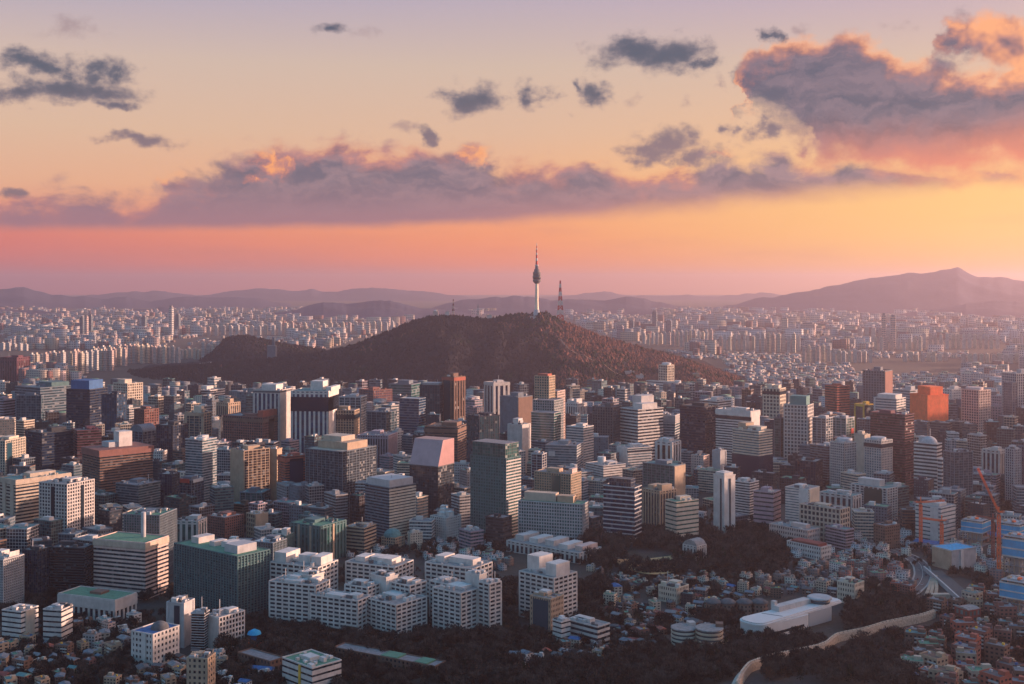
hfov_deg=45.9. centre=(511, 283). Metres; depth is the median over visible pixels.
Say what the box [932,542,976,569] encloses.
theatre
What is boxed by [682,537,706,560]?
concert hall
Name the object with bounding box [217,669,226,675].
house
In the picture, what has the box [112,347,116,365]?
apartment tower
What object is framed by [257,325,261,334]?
apartment tower
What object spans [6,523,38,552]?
commercial building
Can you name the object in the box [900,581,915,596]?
house
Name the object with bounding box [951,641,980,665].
house
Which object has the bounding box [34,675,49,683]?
house
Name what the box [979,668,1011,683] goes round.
house
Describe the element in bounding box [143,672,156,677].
house
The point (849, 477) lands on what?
commercial building
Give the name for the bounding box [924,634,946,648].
house
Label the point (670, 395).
commercial building
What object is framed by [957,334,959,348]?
apartment tower
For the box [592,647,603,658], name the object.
house
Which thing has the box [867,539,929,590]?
road
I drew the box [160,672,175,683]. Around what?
house
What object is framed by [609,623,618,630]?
house
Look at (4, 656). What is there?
house
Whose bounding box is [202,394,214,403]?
commercial building
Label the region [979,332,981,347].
apartment tower
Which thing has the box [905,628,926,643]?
house
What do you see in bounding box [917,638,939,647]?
house
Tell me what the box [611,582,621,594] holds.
house
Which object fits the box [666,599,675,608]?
house
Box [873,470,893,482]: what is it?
commercial building
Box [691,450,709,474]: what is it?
apartment building
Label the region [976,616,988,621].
house
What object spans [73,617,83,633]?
house
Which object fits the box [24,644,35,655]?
house
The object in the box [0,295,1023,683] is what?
ground
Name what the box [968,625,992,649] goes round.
house
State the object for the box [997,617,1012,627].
house
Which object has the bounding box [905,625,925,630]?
house
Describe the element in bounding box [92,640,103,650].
house
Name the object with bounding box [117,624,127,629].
house
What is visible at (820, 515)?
office building
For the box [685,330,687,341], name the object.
apartment tower
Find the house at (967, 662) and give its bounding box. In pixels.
[954,658,975,666]
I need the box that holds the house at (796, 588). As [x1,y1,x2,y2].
[790,585,798,591]
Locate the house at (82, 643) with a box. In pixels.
[76,638,88,653]
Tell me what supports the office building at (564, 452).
on the ground at (834, 625)
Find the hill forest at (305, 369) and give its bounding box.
[127,311,737,397]
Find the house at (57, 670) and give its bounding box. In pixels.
[51,667,65,676]
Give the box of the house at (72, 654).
[64,652,75,656]
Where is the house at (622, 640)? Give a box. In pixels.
[618,637,634,646]
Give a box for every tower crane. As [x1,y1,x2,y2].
[912,497,944,544]
[923,515,948,543]
[976,513,998,556]
[977,468,1006,568]
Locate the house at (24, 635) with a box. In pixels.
[19,632,35,646]
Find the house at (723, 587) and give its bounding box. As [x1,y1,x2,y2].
[718,584,726,591]
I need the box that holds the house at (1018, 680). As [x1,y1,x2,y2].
[1012,675,1023,683]
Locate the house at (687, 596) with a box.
[681,589,695,604]
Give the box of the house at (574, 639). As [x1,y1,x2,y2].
[568,636,581,648]
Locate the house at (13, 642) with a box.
[7,638,18,651]
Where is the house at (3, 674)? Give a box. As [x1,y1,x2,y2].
[0,671,11,683]
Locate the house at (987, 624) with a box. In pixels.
[977,623,992,628]
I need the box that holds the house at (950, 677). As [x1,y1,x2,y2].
[935,671,958,683]
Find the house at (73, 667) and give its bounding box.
[67,665,77,672]
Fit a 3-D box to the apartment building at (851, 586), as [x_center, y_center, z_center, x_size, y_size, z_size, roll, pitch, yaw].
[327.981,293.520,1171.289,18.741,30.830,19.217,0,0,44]
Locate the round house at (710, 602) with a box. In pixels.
[705,598,720,607]
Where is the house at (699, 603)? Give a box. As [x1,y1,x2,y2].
[693,600,704,608]
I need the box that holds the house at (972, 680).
[960,677,979,683]
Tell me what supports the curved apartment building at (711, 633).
on the ground at (834, 625)
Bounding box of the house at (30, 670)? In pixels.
[28,668,37,677]
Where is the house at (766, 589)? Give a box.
[764,586,769,594]
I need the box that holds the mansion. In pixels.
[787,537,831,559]
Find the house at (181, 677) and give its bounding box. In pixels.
[179,674,186,683]
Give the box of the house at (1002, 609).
[994,601,1016,621]
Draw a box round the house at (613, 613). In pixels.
[610,611,622,618]
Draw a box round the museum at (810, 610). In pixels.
[740,593,841,639]
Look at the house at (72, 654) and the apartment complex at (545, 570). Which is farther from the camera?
the apartment complex at (545, 570)
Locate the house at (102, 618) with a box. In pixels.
[97,615,110,628]
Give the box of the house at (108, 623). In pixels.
[101,619,115,628]
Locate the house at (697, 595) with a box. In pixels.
[695,593,702,599]
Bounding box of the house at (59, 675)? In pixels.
[55,672,64,683]
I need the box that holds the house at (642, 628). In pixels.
[634,624,648,636]
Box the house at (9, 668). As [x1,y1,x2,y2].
[3,665,15,671]
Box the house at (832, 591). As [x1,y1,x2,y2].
[827,586,836,595]
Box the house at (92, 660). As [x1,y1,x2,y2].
[83,656,95,666]
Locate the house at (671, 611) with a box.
[665,609,676,614]
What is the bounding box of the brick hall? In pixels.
[954,604,980,621]
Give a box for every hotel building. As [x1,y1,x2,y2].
[0,435,25,475]
[336,406,359,435]
[873,393,905,411]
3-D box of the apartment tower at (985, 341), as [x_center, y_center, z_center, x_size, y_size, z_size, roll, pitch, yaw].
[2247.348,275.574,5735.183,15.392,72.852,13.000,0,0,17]
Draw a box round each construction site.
[961,516,990,546]
[996,519,1023,545]
[999,574,1023,612]
[1002,531,1023,576]
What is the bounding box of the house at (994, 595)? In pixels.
[986,590,1004,601]
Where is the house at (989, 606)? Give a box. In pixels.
[983,601,995,617]
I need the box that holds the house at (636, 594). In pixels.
[633,591,639,597]
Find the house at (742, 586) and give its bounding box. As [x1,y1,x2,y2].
[737,579,748,591]
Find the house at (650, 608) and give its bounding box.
[646,606,655,611]
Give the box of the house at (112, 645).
[104,640,122,655]
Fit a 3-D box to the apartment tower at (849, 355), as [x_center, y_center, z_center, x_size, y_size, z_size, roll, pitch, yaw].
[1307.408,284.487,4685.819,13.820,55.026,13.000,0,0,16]
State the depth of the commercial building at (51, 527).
1355.43 m
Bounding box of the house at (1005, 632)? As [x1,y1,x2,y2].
[994,625,1011,643]
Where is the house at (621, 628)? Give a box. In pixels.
[615,625,624,631]
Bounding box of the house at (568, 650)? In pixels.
[561,649,573,652]
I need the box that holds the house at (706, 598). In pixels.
[704,596,717,607]
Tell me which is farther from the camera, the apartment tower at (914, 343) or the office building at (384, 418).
the apartment tower at (914, 343)
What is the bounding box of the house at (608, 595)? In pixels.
[603,590,616,605]
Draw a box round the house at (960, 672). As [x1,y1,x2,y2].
[944,665,962,683]
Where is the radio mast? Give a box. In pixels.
[557,281,563,319]
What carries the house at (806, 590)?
on the ground at (834, 625)
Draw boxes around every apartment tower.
[0,342,4,349]
[6,342,10,350]
[12,343,16,349]
[18,343,22,350]
[23,343,27,350]
[30,353,34,363]
[35,352,39,362]
[43,352,48,362]
[48,351,52,361]
[52,350,56,362]
[57,352,60,362]
[61,350,65,362]
[68,351,72,365]
[73,349,76,365]
[77,349,80,370]
[80,351,84,373]
[84,351,88,372]
[89,350,93,370]
[94,348,98,369]
[99,349,102,370]
[103,349,108,370]
[109,348,113,370]
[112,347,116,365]
[117,346,122,364]
[122,347,126,365]
[123,344,127,362]
[128,344,131,362]
[132,344,136,362]
[137,344,139,362]
[140,344,144,362]
[145,343,149,362]
[150,345,153,362]
[153,346,157,362]
[157,345,161,362]
[162,345,166,363]
[167,346,170,362]
[171,345,175,362]
[176,347,180,362]
[184,349,187,358]
[188,348,192,357]
[193,348,197,358]
[197,349,200,358]
[201,341,205,358]
[206,343,210,353]
[207,326,211,335]
[214,325,218,335]
[221,325,225,334]
[229,325,232,335]
[235,324,239,334]
[243,326,246,334]
[250,325,253,334]
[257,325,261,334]
[264,325,267,334]
[271,324,275,334]
[278,321,281,334]
[284,322,287,334]
[348,322,351,333]
[354,321,357,330]
[378,321,381,330]
[642,333,645,343]
[647,333,649,344]
[651,332,653,343]
[660,333,662,343]
[664,332,666,344]
[668,331,670,344]
[672,329,674,345]
[676,330,678,345]
[680,330,682,346]
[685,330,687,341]
[710,328,712,339]
[719,335,721,349]
[723,335,725,349]
[728,335,730,349]
[733,333,735,350]
[738,333,740,349]
[743,333,745,349]
[746,336,748,349]
[752,335,754,349]
[756,332,758,351]
[761,332,764,351]
[767,332,769,351]
[772,333,774,351]
[777,333,780,351]
[782,333,784,351]
[787,334,789,351]
[792,332,795,352]
[797,334,799,351]
[802,345,804,362]
[807,345,810,361]
[812,347,814,361]
[817,344,819,361]
[822,344,824,361]
[827,344,829,361]
[830,437,856,484]
[832,348,834,362]
[837,350,840,362]
[842,350,845,362]
[848,350,850,362]
[853,348,856,362]
[858,326,861,335]
[858,350,861,362]
[862,350,866,362]
[864,436,892,477]
[865,326,868,336]
[869,349,871,362]
[871,327,875,341]
[874,336,876,349]
[879,326,881,341]
[880,336,882,350]
[885,337,888,349]
[886,329,889,341]
[890,337,893,349]
[896,339,899,349]
[902,339,905,350]
[903,352,906,361]
[907,337,910,349]
[909,351,913,360]
[913,337,916,349]
[914,354,918,360]
[918,336,921,350]
[921,353,924,361]
[922,333,925,347]
[926,352,930,360]
[929,332,931,344]
[932,351,935,361]
[934,334,936,344]
[939,333,942,344]
[943,352,947,360]
[945,334,948,348]
[951,334,954,348]
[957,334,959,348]
[961,353,965,362]
[961,386,990,433]
[962,333,965,348]
[968,333,970,347]
[968,353,971,361]
[973,333,975,348]
[973,353,977,361]
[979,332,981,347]
[979,354,983,362]
[984,334,987,348]
[985,353,988,362]
[990,335,992,348]
[991,354,995,362]
[996,334,998,348]
[997,353,1001,360]
[1003,354,1007,362]
[1009,353,1012,362]
[1015,353,1018,362]
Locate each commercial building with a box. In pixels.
[0,380,9,391]
[0,392,11,398]
[0,417,13,435]
[0,513,15,525]
[0,523,10,538]
[0,537,6,548]
[6,381,20,393]
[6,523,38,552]
[9,462,34,474]
[13,454,34,464]
[16,417,34,435]
[30,536,51,545]
[33,516,62,545]
[35,419,49,428]
[45,410,58,424]
[48,423,64,426]
[58,528,86,542]
[60,456,79,468]
[62,420,74,429]
[62,461,81,476]
[73,534,102,542]
[82,524,112,534]
[92,422,104,435]
[95,490,116,521]
[98,507,122,531]
[99,503,122,508]
[102,434,113,440]
[106,428,124,434]
[115,421,131,429]
[122,503,141,512]
[122,509,134,531]
[127,398,140,407]
[127,405,139,425]
[148,394,163,414]
[151,386,161,395]
[153,448,166,459]
[153,459,167,479]
[158,467,177,479]
[160,417,168,423]
[162,386,170,390]
[162,460,184,470]
[163,378,174,386]
[164,394,181,414]
[164,493,190,518]
[169,402,183,420]
[173,448,184,461]
[174,412,183,422]
[177,389,189,402]
[186,401,200,411]
[186,494,196,504]
[187,384,200,397]
[189,502,214,516]
[200,404,212,410]
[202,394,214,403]
[206,398,218,415]
[207,376,220,387]
[210,484,233,512]
[212,418,220,439]
[212,427,218,439]
[214,415,222,437]
[217,380,227,394]
[217,440,226,446]
[217,446,234,473]
[217,472,229,481]
[221,439,230,447]
[225,396,238,400]
[227,536,254,540]
[231,383,245,389]
[232,439,248,447]
[234,499,248,513]
[237,390,252,411]
[246,393,252,412]
[246,438,264,446]
[248,500,266,511]
[254,523,274,538]
[262,439,278,446]
[265,500,273,510]
[267,509,281,527]
[273,497,295,527]
[276,481,294,499]
[281,438,298,451]
[282,446,296,453]
[289,481,308,502]
[289,500,310,526]
[296,381,309,388]
[298,511,320,519]
[301,384,310,387]
[304,434,321,453]
[304,502,332,516]
[305,481,323,504]
[317,377,328,385]
[324,489,347,524]
[332,381,347,387]
[342,387,356,394]
[350,491,364,522]
[355,379,367,387]
[355,478,367,492]
[369,378,381,387]
[373,404,381,409]
[376,468,394,474]
[379,453,392,469]
[382,403,398,427]
[387,378,401,387]
[387,428,402,453]
[392,394,406,401]
[393,451,410,473]
[397,460,409,475]
[401,433,412,454]
[409,516,434,542]
[413,433,424,443]
[415,491,427,517]
[427,412,440,424]
[433,505,454,513]
[451,491,469,527]
[453,418,465,422]
[454,460,469,482]
[454,482,469,493]
[459,467,469,485]
[459,525,483,548]
[465,397,482,419]
[467,405,483,413]
[485,513,511,547]
[500,431,506,439]
[514,382,528,394]
[519,449,525,476]
[521,476,533,489]
[521,485,533,498]
[527,461,530,476]
[528,447,541,460]
[532,439,550,451]
[556,463,580,470]
[561,387,572,401]
[565,377,577,384]
[565,413,580,438]
[566,383,579,398]
[574,413,587,422]
[580,389,587,399]
[581,468,592,477]
[581,477,588,500]
[584,391,597,400]
[586,476,606,495]
[587,378,596,390]
[588,412,591,424]
[589,494,602,502]
[589,501,602,504]
[589,505,602,514]
[589,512,602,527]
[591,395,603,401]
[592,379,606,394]
[593,433,608,460]
[597,449,618,461]
[602,397,618,404]
[603,386,614,397]
[609,442,627,451]
[617,387,630,405]
[621,382,633,394]
[622,400,632,406]
[622,467,642,494]
[636,384,647,393]
[648,384,658,394]
[654,391,666,398]
[654,397,666,411]
[667,390,673,406]
[674,396,686,409]
[675,383,688,396]
[677,390,690,398]
[681,449,693,473]
[684,397,700,403]
[686,383,694,398]
[686,472,694,484]
[686,485,698,500]
[693,466,706,485]
[695,390,706,398]
[697,378,705,390]
[697,467,721,492]
[703,385,715,395]
[703,497,712,507]
[710,384,721,395]
[724,464,740,479]
[729,385,743,397]
[735,512,747,522]
[741,387,753,406]
[745,394,762,415]
[745,400,755,408]
[749,384,761,395]
[752,469,777,488]
[758,382,766,395]
[764,419,773,456]
[773,458,786,471]
[779,462,794,476]
[779,475,806,503]
[782,378,791,386]
[783,382,793,391]
[786,391,792,402]
[788,452,802,463]
[793,377,800,388]
[796,386,809,394]
[799,441,809,456]
[805,377,814,387]
[810,401,820,407]
[810,442,829,486]
[812,388,824,401]
[814,406,827,415]
[819,411,836,416]
[825,484,840,489]
[825,524,853,550]
[841,469,865,490]
[845,380,855,391]
[849,398,860,415]
[852,507,873,539]
[857,417,869,433]
[864,501,890,522]
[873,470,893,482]
[873,520,899,548]
[885,482,908,517]
[900,507,915,527]
[913,476,933,500]
[914,419,929,435]
[914,433,923,441]
[916,495,946,502]
[928,488,957,529]
[930,420,951,440]
[938,429,952,457]
[938,485,965,526]
[944,381,957,387]
[945,438,962,449]
[946,418,964,438]
[946,431,958,438]
[948,401,957,419]
[956,438,967,449]
[958,406,960,419]
[962,422,976,439]
[965,494,981,517]
[967,433,986,465]
[967,499,989,517]
[972,380,984,387]
[972,490,999,518]
[973,471,991,483]
[973,481,982,492]
[982,482,995,492]
[983,469,1000,497]
[984,419,1000,441]
[987,441,996,447]
[991,394,1001,405]
[991,404,1001,420]
[996,511,1021,522]
[997,426,1015,448]
[1000,474,1004,500]
[1004,415,1017,427]
[1011,439,1023,446]
[1012,424,1023,439]
[1012,484,1023,512]
[1016,406,1023,424]
[1016,504,1023,515]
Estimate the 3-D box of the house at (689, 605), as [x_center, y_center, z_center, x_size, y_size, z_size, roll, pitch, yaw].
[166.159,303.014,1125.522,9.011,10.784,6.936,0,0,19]
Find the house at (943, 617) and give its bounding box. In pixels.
[939,613,955,626]
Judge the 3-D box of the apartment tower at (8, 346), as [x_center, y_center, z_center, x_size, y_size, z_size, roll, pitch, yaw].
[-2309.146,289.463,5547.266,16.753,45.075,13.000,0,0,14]
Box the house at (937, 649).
[922,648,944,652]
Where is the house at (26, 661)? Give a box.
[12,655,32,668]
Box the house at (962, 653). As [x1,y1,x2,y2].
[956,646,976,664]
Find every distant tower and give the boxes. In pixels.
[80,316,83,333]
[84,315,88,334]
[88,314,92,330]
[141,315,146,326]
[169,306,173,335]
[175,314,180,329]
[617,325,623,338]
[630,320,633,328]
[652,310,656,325]
[666,320,671,333]
[782,317,787,331]
[801,322,815,329]
[882,313,885,346]
[890,315,895,346]
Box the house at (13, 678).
[3,674,17,683]
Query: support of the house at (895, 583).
on the ground at (834, 625)
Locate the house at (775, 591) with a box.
[770,584,780,598]
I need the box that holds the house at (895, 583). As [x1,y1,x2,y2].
[890,580,900,590]
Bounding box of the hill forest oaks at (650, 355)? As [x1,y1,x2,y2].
[220,310,740,390]
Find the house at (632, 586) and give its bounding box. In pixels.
[628,582,635,591]
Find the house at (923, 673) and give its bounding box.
[915,671,926,677]
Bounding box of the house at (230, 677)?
[221,675,233,683]
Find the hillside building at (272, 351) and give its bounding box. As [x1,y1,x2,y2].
[267,337,276,357]
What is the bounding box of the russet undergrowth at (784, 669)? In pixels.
[0,503,1022,683]
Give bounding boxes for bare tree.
[213,636,230,648]
[224,646,233,656]
[234,644,250,650]
[247,626,263,638]
[249,639,260,647]
[266,617,283,627]
[272,645,287,653]
[293,641,310,649]
[335,635,350,644]
[346,632,355,641]
[355,626,374,638]
[387,629,398,638]
[396,639,412,652]
[397,632,407,640]
[405,629,420,644]
[411,632,426,642]
[446,624,464,631]
[489,625,504,640]
[504,605,517,613]
[527,654,542,664]
[531,625,549,636]
[575,609,588,615]
[587,610,601,618]
[700,641,720,656]
[727,613,743,626]
[745,629,758,637]
[749,643,761,657]
[766,630,784,638]
[799,625,820,643]
[850,639,865,649]
[853,618,860,626]
[856,629,871,638]
[883,625,904,640]
[884,608,899,619]
[886,658,907,666]
[893,625,904,631]
[903,661,913,669]
[918,603,927,611]
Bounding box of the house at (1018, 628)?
[1008,621,1023,636]
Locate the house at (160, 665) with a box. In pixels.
[151,662,164,667]
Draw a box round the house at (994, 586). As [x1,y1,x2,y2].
[991,584,998,589]
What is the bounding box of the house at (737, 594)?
[734,592,744,597]
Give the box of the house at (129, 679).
[124,675,139,683]
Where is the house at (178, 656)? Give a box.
[174,653,184,661]
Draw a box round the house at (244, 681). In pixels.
[238,678,251,683]
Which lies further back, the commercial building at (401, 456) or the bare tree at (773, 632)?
the commercial building at (401, 456)
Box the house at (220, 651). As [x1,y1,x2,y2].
[214,648,224,657]
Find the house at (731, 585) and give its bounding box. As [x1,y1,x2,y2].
[726,583,736,590]
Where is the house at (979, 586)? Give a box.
[968,583,984,603]
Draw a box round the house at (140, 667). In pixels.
[135,663,150,673]
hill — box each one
[134,313,715,398]
[205,338,319,361]
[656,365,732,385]
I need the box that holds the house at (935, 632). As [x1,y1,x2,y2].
[928,628,942,635]
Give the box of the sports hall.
[57,586,136,619]
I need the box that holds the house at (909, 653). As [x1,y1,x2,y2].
[900,650,915,656]
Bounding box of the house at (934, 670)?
[928,664,957,682]
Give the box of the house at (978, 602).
[966,596,982,611]
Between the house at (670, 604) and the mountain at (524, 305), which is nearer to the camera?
the house at (670, 604)
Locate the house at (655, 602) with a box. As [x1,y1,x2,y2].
[648,597,660,610]
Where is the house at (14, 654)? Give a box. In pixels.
[11,650,22,659]
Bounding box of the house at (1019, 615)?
[1016,612,1023,619]
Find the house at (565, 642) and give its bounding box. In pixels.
[559,637,570,648]
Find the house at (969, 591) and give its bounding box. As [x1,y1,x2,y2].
[961,587,982,599]
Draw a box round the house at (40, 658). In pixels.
[33,656,46,660]
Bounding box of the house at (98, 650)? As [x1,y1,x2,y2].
[93,647,101,655]
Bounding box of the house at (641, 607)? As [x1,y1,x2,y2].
[637,602,648,611]
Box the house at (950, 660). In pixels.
[946,654,952,664]
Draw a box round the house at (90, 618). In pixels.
[83,616,92,623]
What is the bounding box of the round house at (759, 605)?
[752,598,767,613]
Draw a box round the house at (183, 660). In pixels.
[179,656,186,665]
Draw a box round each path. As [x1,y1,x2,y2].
[560,339,593,361]
[604,364,637,380]
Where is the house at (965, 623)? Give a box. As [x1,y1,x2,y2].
[950,617,976,639]
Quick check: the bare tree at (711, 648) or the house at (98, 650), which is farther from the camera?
the house at (98, 650)
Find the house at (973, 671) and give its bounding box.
[965,663,992,677]
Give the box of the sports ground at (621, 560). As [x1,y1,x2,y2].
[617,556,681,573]
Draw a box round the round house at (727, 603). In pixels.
[720,598,735,610]
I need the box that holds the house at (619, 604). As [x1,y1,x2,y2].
[616,600,625,609]
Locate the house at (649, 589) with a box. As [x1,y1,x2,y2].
[646,586,654,594]
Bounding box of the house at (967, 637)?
[954,632,980,644]
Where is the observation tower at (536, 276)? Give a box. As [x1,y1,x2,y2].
[533,243,540,314]
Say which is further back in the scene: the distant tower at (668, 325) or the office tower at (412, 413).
the distant tower at (668, 325)
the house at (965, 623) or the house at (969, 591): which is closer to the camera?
the house at (965, 623)
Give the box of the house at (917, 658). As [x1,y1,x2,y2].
[901,655,923,666]
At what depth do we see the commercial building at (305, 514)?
1423.77 m
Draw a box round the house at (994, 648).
[984,638,1009,662]
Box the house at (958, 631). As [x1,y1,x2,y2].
[954,630,967,634]
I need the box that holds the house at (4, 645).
[0,637,8,652]
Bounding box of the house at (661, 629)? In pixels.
[657,626,666,634]
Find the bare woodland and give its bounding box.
[0,472,1023,683]
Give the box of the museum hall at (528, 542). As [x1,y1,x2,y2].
[506,531,601,563]
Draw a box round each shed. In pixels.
[248,665,274,672]
[913,538,938,548]
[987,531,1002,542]
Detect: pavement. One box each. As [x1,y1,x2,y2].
[867,541,914,578]
[896,548,931,593]
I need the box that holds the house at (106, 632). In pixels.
[99,628,110,638]
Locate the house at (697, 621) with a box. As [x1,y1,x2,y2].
[688,617,702,624]
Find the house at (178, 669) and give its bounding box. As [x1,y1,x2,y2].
[172,664,186,679]
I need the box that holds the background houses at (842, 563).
[0,377,1008,588]
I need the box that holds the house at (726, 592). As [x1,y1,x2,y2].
[723,590,732,597]
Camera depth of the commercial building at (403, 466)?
1734.41 m
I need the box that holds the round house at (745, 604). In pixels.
[736,598,752,615]
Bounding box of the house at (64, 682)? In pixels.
[58,680,70,683]
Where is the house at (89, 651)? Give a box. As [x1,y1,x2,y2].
[83,648,93,657]
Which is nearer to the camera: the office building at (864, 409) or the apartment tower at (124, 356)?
the office building at (864, 409)
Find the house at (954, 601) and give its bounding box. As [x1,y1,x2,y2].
[948,597,965,608]
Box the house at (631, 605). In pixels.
[623,601,636,611]
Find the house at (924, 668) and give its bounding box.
[918,665,929,677]
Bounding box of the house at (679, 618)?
[672,614,683,622]
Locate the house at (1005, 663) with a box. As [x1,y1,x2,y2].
[996,656,1023,673]
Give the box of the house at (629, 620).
[625,617,635,623]
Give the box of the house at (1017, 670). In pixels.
[1012,665,1023,676]
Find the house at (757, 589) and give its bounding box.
[750,586,761,595]
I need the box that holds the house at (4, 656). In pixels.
[0,652,8,666]
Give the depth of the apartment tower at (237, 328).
7258.21 m
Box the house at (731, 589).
[725,587,734,594]
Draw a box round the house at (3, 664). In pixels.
[0,661,6,670]
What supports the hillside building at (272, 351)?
on the hill at (241, 354)
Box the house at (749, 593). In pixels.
[744,590,755,597]
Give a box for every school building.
[237,648,282,669]
[282,649,341,683]
[333,642,444,673]
[658,571,688,603]
[769,519,819,540]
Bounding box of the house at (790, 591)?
[787,588,793,594]
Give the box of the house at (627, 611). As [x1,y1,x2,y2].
[623,609,632,617]
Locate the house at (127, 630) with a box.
[118,628,130,634]
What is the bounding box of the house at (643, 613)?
[641,610,649,618]
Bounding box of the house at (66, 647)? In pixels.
[55,641,73,657]
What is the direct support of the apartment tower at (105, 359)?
on the ground at (834, 625)
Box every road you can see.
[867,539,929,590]
[931,570,963,596]
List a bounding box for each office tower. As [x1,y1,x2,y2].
[16,393,43,420]
[39,476,94,531]
[66,379,107,427]
[81,430,153,492]
[101,391,126,434]
[124,507,176,575]
[184,405,211,437]
[185,432,216,500]
[222,409,277,446]
[230,444,269,501]
[305,433,376,516]
[339,393,366,433]
[365,473,415,540]
[399,396,425,434]
[409,436,454,515]
[419,380,442,424]
[466,412,499,461]
[470,439,520,535]
[484,375,509,414]
[507,418,530,472]
[531,373,564,447]
[592,402,621,443]
[603,476,641,542]
[620,394,662,459]
[663,409,679,439]
[679,402,717,466]
[762,384,785,418]
[784,395,813,460]
[812,415,832,443]
[825,383,849,415]
[862,367,892,403]
[870,409,914,489]
[909,385,948,420]
[914,435,942,489]
[943,448,972,495]
[1002,369,1023,415]
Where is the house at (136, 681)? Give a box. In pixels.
[130,679,147,683]
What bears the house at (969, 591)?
on the ground at (834, 625)
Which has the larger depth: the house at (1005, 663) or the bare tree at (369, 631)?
the bare tree at (369, 631)
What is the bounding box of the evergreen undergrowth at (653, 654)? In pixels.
[8,472,1023,683]
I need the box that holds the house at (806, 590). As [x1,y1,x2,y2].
[802,586,812,594]
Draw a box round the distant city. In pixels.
[0,306,1023,391]
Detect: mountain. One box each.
[0,287,290,307]
[0,307,180,315]
[86,287,482,300]
[272,300,480,319]
[432,296,680,314]
[538,291,780,299]
[713,267,1023,313]
[900,300,1023,317]
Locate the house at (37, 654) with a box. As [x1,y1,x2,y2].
[33,652,42,659]
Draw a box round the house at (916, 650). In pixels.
[912,644,934,654]
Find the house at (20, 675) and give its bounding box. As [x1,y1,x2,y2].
[15,672,30,683]
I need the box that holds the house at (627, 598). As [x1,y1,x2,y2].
[623,596,632,601]
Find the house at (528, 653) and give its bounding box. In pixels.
[519,649,532,659]
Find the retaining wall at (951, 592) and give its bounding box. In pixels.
[923,566,958,597]
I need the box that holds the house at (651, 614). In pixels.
[646,611,657,623]
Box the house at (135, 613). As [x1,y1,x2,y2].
[126,610,141,626]
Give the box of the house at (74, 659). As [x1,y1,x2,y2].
[67,656,79,664]
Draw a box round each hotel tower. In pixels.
[253,383,291,446]
[291,380,339,452]
[442,373,465,420]
[646,362,680,390]
[715,407,759,465]
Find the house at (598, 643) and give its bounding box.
[590,640,601,648]
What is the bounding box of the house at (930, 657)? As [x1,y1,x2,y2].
[919,650,947,665]
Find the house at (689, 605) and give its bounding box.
[685,602,695,615]
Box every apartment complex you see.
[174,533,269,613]
[269,547,370,632]
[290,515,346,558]
[344,550,426,634]
[425,552,501,630]
[519,551,576,616]
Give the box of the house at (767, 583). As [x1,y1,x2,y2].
[764,580,774,586]
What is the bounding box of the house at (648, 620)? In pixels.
[643,618,652,623]
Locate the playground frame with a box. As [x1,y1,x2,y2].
[247,629,260,647]
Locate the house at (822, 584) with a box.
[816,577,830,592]
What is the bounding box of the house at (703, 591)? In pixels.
[695,587,707,597]
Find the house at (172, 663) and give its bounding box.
[167,660,180,667]
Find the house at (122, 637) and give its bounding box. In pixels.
[117,634,130,646]
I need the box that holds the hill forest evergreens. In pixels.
[130,310,741,388]
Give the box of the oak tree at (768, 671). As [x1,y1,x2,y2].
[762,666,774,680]
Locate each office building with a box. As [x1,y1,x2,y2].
[0,396,14,416]
[0,469,71,523]
[0,548,23,606]
[15,380,70,419]
[22,540,49,597]
[25,426,72,470]
[50,540,93,594]
[72,425,101,463]
[93,511,168,599]
[113,378,142,405]
[115,474,160,507]
[130,423,155,448]
[131,620,179,666]
[134,406,158,426]
[156,420,187,461]
[159,470,179,507]
[177,514,206,541]
[180,475,203,503]
[207,510,243,538]
[208,599,244,648]
[216,398,239,414]
[240,486,270,501]
[246,510,267,537]
[252,534,286,560]
[268,527,294,547]
[269,446,282,500]
[277,452,304,482]
[347,521,376,554]
[357,429,396,467]
[359,386,391,401]
[366,407,396,430]
[381,528,404,548]
[388,379,420,396]
[424,420,465,461]
[500,392,532,432]
[518,490,588,539]
[530,588,563,635]
[531,450,546,476]
[534,467,580,499]
[545,439,583,467]
[566,422,593,468]
[568,614,609,645]
[585,456,625,478]
[616,443,651,468]
[642,459,685,495]
[655,437,680,460]
[700,396,730,407]
[712,448,726,469]
[732,421,772,478]
[735,477,758,521]
[753,484,780,524]
[773,414,783,457]
[794,457,822,490]
[799,501,849,541]
[820,486,861,523]
[831,415,854,440]
[851,476,897,520]
[854,401,873,431]
[854,429,869,472]
[893,386,917,412]
[915,500,955,541]
[943,384,961,398]
[981,446,1004,473]
[1005,445,1020,502]
[1017,445,1023,484]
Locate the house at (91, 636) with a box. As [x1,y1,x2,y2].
[83,629,101,648]
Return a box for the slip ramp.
[924,575,949,598]
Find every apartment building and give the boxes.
[2,603,38,639]
[43,602,72,645]
[166,594,194,647]
[186,648,215,683]
[191,597,209,649]
[201,385,224,398]
[407,529,422,550]
[430,504,460,540]
[552,615,570,643]
[565,398,586,413]
[642,483,676,525]
[665,495,698,538]
[671,620,695,645]
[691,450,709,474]
[695,621,723,644]
[713,470,735,532]
[785,483,819,521]
[837,570,863,602]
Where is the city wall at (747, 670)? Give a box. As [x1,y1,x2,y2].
[732,609,935,683]
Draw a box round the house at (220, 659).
[216,655,227,667]
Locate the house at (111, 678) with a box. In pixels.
[103,672,121,683]
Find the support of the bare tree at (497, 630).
on the ground at (834, 625)
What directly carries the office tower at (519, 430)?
on the ground at (834, 625)
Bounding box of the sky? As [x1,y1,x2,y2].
[0,0,1023,294]
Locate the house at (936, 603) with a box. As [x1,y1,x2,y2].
[927,596,947,612]

